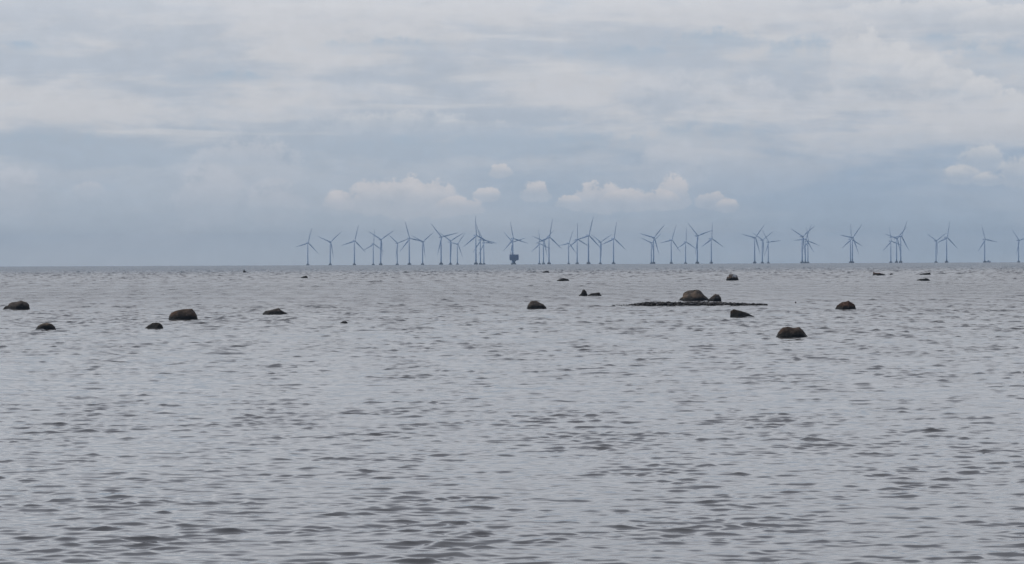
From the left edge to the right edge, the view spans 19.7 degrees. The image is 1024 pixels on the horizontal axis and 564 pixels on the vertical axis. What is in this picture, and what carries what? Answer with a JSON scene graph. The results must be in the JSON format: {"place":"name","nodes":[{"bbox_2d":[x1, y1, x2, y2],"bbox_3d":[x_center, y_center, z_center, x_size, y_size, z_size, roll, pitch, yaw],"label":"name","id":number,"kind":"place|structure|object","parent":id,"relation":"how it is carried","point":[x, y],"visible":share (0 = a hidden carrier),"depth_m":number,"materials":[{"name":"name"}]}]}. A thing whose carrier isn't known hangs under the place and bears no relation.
{"place":"outdoors","nodes":[
{"label":"outdoors","id":0,"kind":"place"},
{"bbox_2d":[0,262,1023,563],"bbox_3d":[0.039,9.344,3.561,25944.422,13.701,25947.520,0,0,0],"label":"sea","id":1,"kind":"structure","parent":0,"point":[444,414],"depth_m":57.52,"materials":[{"name":"liquid"}]},
{"bbox_2d":[3,301,29,309],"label":"boulder","id":2,"kind":"object","parent":1,"relation":"in","point":[19,305],"visible":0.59,"depth_m":193.77,"materials":[{"name":"grey stone"}]},
{"bbox_2d":[35,323,55,329],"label":"boulder","id":3,"kind":"object","parent":1,"relation":"in","point":[47,326],"visible":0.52,"depth_m":133.27,"materials":[{"name":"stone"}]},
{"bbox_2d":[146,323,162,327],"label":"boulder","id":4,"kind":"object","parent":1,"relation":"in","point":[155,325],"visible":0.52,"depth_m":135.81,"materials":[{"name":"stone"}]},
{"bbox_2d":[169,309,197,318],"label":"boulder","id":5,"kind":"object","parent":1,"relation":"in","point":[185,314],"visible":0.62,"depth_m":156.46,"materials":[{"name":"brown stone"}]},
{"bbox_2d":[263,308,286,313],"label":"boulder","id":6,"kind":"object","parent":1,"relation":"in","point":[277,311],"visible":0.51,"depth_m":170.73,"materials":[{"name":"grey stone"}]},
{"bbox_2d":[297,229,318,264],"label":"wind turbine","id":7,"kind":"object","parent":1,"relation":"in","point":[307,243],"visible":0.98,"depth_m":8652.06,"materials":[{"name":"metal"}]},
{"bbox_2d":[320,233,339,264],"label":"wind turbine","id":8,"kind":"object","parent":1,"relation":"in","point":[330,247],"visible":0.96,"depth_m":8361.70,"materials":[{"name":"metal"}]},
{"bbox_2d":[341,225,361,264],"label":"wind turbine","id":9,"kind":"object","parent":1,"relation":"in","point":[354,241],"visible":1,"depth_m":8044.95,"materials":[{"name":"metal"}]},
{"bbox_2d":[366,230,382,264],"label":"wind turbine","id":10,"kind":"object","parent":1,"relation":"in","point":[373,244],"visible":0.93,"depth_m":9212.14,"materials":[{"name":"metal"}]},
{"bbox_2d":[370,231,392,264],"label":"wind turbine","id":11,"kind":"object","parent":1,"relation":"in","point":[381,245],"visible":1,"depth_m":7647.80,"materials":[{"name":"metal"}]},
{"bbox_2d":[389,235,406,264],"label":"wind turbine","id":12,"kind":"object","parent":1,"relation":"in","point":[397,249],"visible":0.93,"depth_m":8888.28,"materials":[{"name":"metal"}]},
{"bbox_2d":[400,222,423,264],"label":"wind turbine","id":13,"kind":"object","parent":1,"relation":"in","point":[409,238],"visible":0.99,"depth_m":7383.93,"materials":[{"name":"metal"}]},
{"bbox_2d":[411,232,433,264],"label":"wind turbine","id":14,"kind":"object","parent":1,"relation":"in","point":[422,247],"visible":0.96,"depth_m":8360.93,"materials":[{"name":"metal"}]},
{"bbox_2d":[432,225,455,264],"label":"wind turbine","id":15,"kind":"object","parent":1,"relation":"in","point":[440,247],"visible":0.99,"depth_m":7050.09,"materials":[{"name":"metal"}]},
{"bbox_2d":[440,233,462,264],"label":"wind turbine","id":16,"kind":"object","parent":1,"relation":"in","point":[450,263],"visible":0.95,"depth_m":8140.15,"materials":[{"name":"metal"}]},
{"bbox_2d":[449,235,463,264],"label":"wind turbine","id":17,"kind":"object","parent":1,"relation":"in","point":[457,263],"visible":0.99,"depth_m":9309.05,"materials":[{"name":"metal"}]},
{"bbox_2d":[466,216,491,264],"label":"wind turbine","id":18,"kind":"object","parent":1,"relation":"in","point":[475,263],"visible":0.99,"depth_m":6712.99,"materials":[{"name":"metal"}]},
{"bbox_2d":[474,224,491,264],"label":"wind turbine","id":19,"kind":"object","parent":1,"relation":"in","point":[480,239],"visible":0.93,"depth_m":7866.15,"materials":[{"name":"metal"}]},
{"bbox_2d":[479,234,491,264],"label":"wind turbine","id":20,"kind":"object","parent":1,"relation":"in","point":[483,242],"visible":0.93,"depth_m":8899.05,"materials":[{"name":"metal"}]},
{"bbox_2d":[509,253,518,263],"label":"transformer platform","id":21,"kind":"structure","parent":1,"relation":"in","point":[513,258],"depth_m":6892.19,"materials":[{"name":"metal"}]},
{"bbox_2d":[504,222,525,263],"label":"wind turbine","id":22,"kind":"object","parent":1,"relation":"in","point":[512,242],"visible":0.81,"depth_m":7550.40,"materials":[{"name":"metal"}]},
{"bbox_2d":[527,301,546,308],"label":"boulder","id":23,"kind":"object","parent":1,"relation":"in","point":[534,304],"visible":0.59,"depth_m":187.34,"materials":[{"name":"grey stone"}]},
{"bbox_2d":[533,236,546,263],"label":"wind turbine","id":24,"kind":"object","parent":1,"relation":"in","point":[543,248],"visible":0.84,"depth_m":8320.27,"materials":[{"name":"metal"}]},
{"bbox_2d":[535,237,547,263],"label":"wind turbine","id":25,"kind":"object","parent":1,"relation":"in","point":[539,243],"visible":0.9,"depth_m":9366.25,"materials":[{"name":"metal"}]},
{"bbox_2d":[535,219,561,263],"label":"wind turbine","id":26,"kind":"object","parent":1,"relation":"in","point":[548,262],"visible":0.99,"depth_m":7167.61,"materials":[{"name":"metal"}]},
{"bbox_2d":[559,232,576,263],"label":"wind turbine","id":27,"kind":"object","parent":1,"relation":"in","point":[568,249],"visible":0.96,"depth_m":9238.52,"materials":[{"name":"metal"}]},
{"bbox_2d":[568,223,589,263],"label":"wind turbine","id":28,"kind":"object","parent":1,"relation":"in","point":[577,244],"visible":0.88,"depth_m":7903.35,"materials":[{"name":"metal"}]},
{"bbox_2d":[579,290,587,295],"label":"boulder","id":29,"kind":"object","parent":1,"relation":"in","point":[583,292],"visible":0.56,"depth_m":255.27,"materials":[{"name":"stone"}]},
{"bbox_2d":[574,216,599,263],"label":"wind turbine","id":30,"kind":"object","parent":1,"relation":"in","point":[588,262],"visible":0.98,"depth_m":6821.20,"materials":[{"name":"metal"}]},
{"bbox_2d":[588,292,601,295],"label":"boulder","id":31,"kind":"object","parent":1,"relation":"in","point":[595,294],"visible":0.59,"depth_m":255.00,"materials":[{"name":"stone"}]},
{"bbox_2d":[593,235,610,263],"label":"wind turbine","id":32,"kind":"object","parent":1,"relation":"in","point":[600,248],"visible":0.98,"depth_m":8784.86,"materials":[{"name":"metal"}]},
{"bbox_2d":[602,222,624,263],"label":"wind turbine","id":33,"kind":"object","parent":1,"relation":"in","point":[613,262],"visible":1,"depth_m":7668.38,"materials":[{"name":"metal"}]},
{"bbox_2d":[642,238,656,263],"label":"wind turbine","id":34,"kind":"object","parent":1,"relation":"in","point":[651,249],"visible":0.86,"depth_m":9169.31,"materials":[{"name":"metal"}]},
{"bbox_2d":[642,227,662,263],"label":"wind turbine","id":35,"kind":"object","parent":1,"relation":"in","point":[653,262],"visible":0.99,"depth_m":7390.14,"materials":[{"name":"metal"}]},
{"bbox_2d":[661,227,679,263],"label":"wind turbine","id":36,"kind":"object","parent":1,"relation":"in","point":[671,240],"visible":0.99,"depth_m":8156.68,"materials":[{"name":"metal"}]},
{"bbox_2d":[677,227,695,263],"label":"wind turbine","id":37,"kind":"object","parent":1,"relation":"in","point":[685,242],"visible":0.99,"depth_m":8910.95,"materials":[{"name":"metal"}]},
{"bbox_2d":[612,301,767,305],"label":"stone bank","id":38,"kind":"structure","parent":1,"relation":"in","point":[698,303],"depth_m":197.25,"materials":[{"name":"grey stone"}]},
{"bbox_2d":[679,290,707,300],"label":"boulder","id":39,"kind":"object","parent":1,"relation":"in","point":[693,295],"visible":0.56,"depth_m":220.94,"materials":[{"name":"stone"}]},
{"bbox_2d":[687,222,711,263],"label":"wind turbine","id":40,"kind":"object","parent":1,"relation":"in","point":[697,235],"visible":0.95,"depth_m":6971.66,"materials":[{"name":"metal"}]},
{"bbox_2d":[703,238,721,263],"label":"wind turbine","id":41,"kind":"object","parent":1,"relation":"in","point":[711,262],"visible":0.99,"depth_m":7821.25,"materials":[{"name":"metal"}]},
{"bbox_2d":[708,294,720,300],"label":"boulder","id":42,"kind":"object","parent":1,"relation":"in","point":[715,297],"visible":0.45,"depth_m":218.08,"materials":[{"name":"grey stone"}]},
{"bbox_2d":[726,274,738,279],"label":"boulder","id":43,"kind":"object","parent":1,"relation":"in","point":[732,277],"visible":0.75,"depth_m":448.58,"materials":[{"name":"stone"}]},
{"bbox_2d":[730,309,753,316],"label":"boulder","id":44,"kind":"object","parent":1,"relation":"in","point":[735,313],"visible":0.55,"depth_m":156.86,"materials":[{"name":"stone"}]},
{"bbox_2d":[743,227,762,262],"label":"wind turbine","id":45,"kind":"object","parent":1,"relation":"in","point":[754,244],"visible":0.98,"depth_m":7552.60,"materials":[{"name":"metal"}]},
{"bbox_2d":[753,233,770,262],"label":"wind turbine","id":46,"kind":"object","parent":1,"relation":"in","point":[762,246],"visible":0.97,"depth_m":8291.33,"materials":[{"name":"metal"}]},
{"bbox_2d":[762,230,780,262],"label":"wind turbine","id":47,"kind":"object","parent":1,"relation":"in","point":[768,247],"visible":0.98,"depth_m":9086.47,"materials":[{"name":"metal"}]},
{"bbox_2d":[776,327,807,336],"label":"boulder","id":48,"kind":"object","parent":1,"relation":"in","point":[791,332],"visible":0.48,"depth_m":115.20,"materials":[{"name":"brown stone"}]},
{"bbox_2d":[793,228,811,262],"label":"wind turbine","id":49,"kind":"object","parent":1,"relation":"in","point":[801,261],"visible":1,"depth_m":7264.51,"materials":[{"name":"metal"}]},
{"bbox_2d":[798,224,813,262],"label":"wind turbine","id":50,"kind":"object","parent":1,"relation":"in","point":[805,239],"visible":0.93,"depth_m":8012.88,"materials":[{"name":"metal"}]},
{"bbox_2d":[801,227,819,262],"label":"wind turbine","id":51,"kind":"object","parent":1,"relation":"in","point":[807,248],"visible":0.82,"depth_m":8835.33,"materials":[{"name":"metal"}]},
{"bbox_2d":[835,300,855,309],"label":"boulder","id":52,"kind":"object","parent":1,"relation":"in","point":[848,304],"visible":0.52,"depth_m":179.71,"materials":[{"name":"brown stone"}]},
{"bbox_2d":[841,226,860,262],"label":"wind turbine","id":53,"kind":"object","parent":1,"relation":"in","point":[852,261],"visible":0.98,"depth_m":7647.43,"materials":[{"name":"metal"}]},
{"bbox_2d":[842,238,861,262],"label":"wind turbine","id":54,"kind":"object","parent":1,"relation":"in","point":[849,239],"visible":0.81,"depth_m":8177.49,"materials":[{"name":"metal"}]},
{"bbox_2d":[886,227,901,262],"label":"wind turbine","id":55,"kind":"object","parent":1,"relation":"in","point":[890,247],"visible":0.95,"depth_m":8942.39,"materials":[{"name":"metal"}]},
{"bbox_2d":[886,227,906,262],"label":"wind turbine","id":56,"kind":"object","parent":1,"relation":"in","point":[896,261],"visible":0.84,"depth_m":7971.80,"materials":[{"name":"metal"}]},
{"bbox_2d":[889,220,908,262],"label":"wind turbine","id":57,"kind":"object","parent":1,"relation":"in","point":[900,261],"visible":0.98,"depth_m":7348.85,"materials":[{"name":"metal"}]},
{"bbox_2d":[929,234,944,262],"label":"wind turbine","id":58,"kind":"object","parent":1,"relation":"in","point":[936,255],"visible":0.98,"depth_m":8833.42,"materials":[{"name":"metal"}]},
{"bbox_2d":[937,223,957,262],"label":"wind turbine","id":59,"kind":"object","parent":1,"relation":"in","point":[946,261],"visible":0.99,"depth_m":7776.82,"materials":[{"name":"metal"}]},
{"bbox_2d":[978,228,995,261],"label":"wind turbine","id":60,"kind":"object","parent":1,"relation":"in","point":[984,245],"visible":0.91,"depth_m":8417.51,"materials":[{"name":"metal"}]},
{"bbox_2d":[1013,231,1022,261],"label":"wind turbine","id":61,"kind":"object","parent":1,"relation":"in","point":[1018,240],"visible":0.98,"depth_m":8792.37,"materials":[{"name":"metal"}]},
{"bbox_2d":[0,0,1023,266],"label":"sky","id":62,"kind":"structure","parent":0,"point":[133,132],"materials":[{"name":"grey"}]}
]}

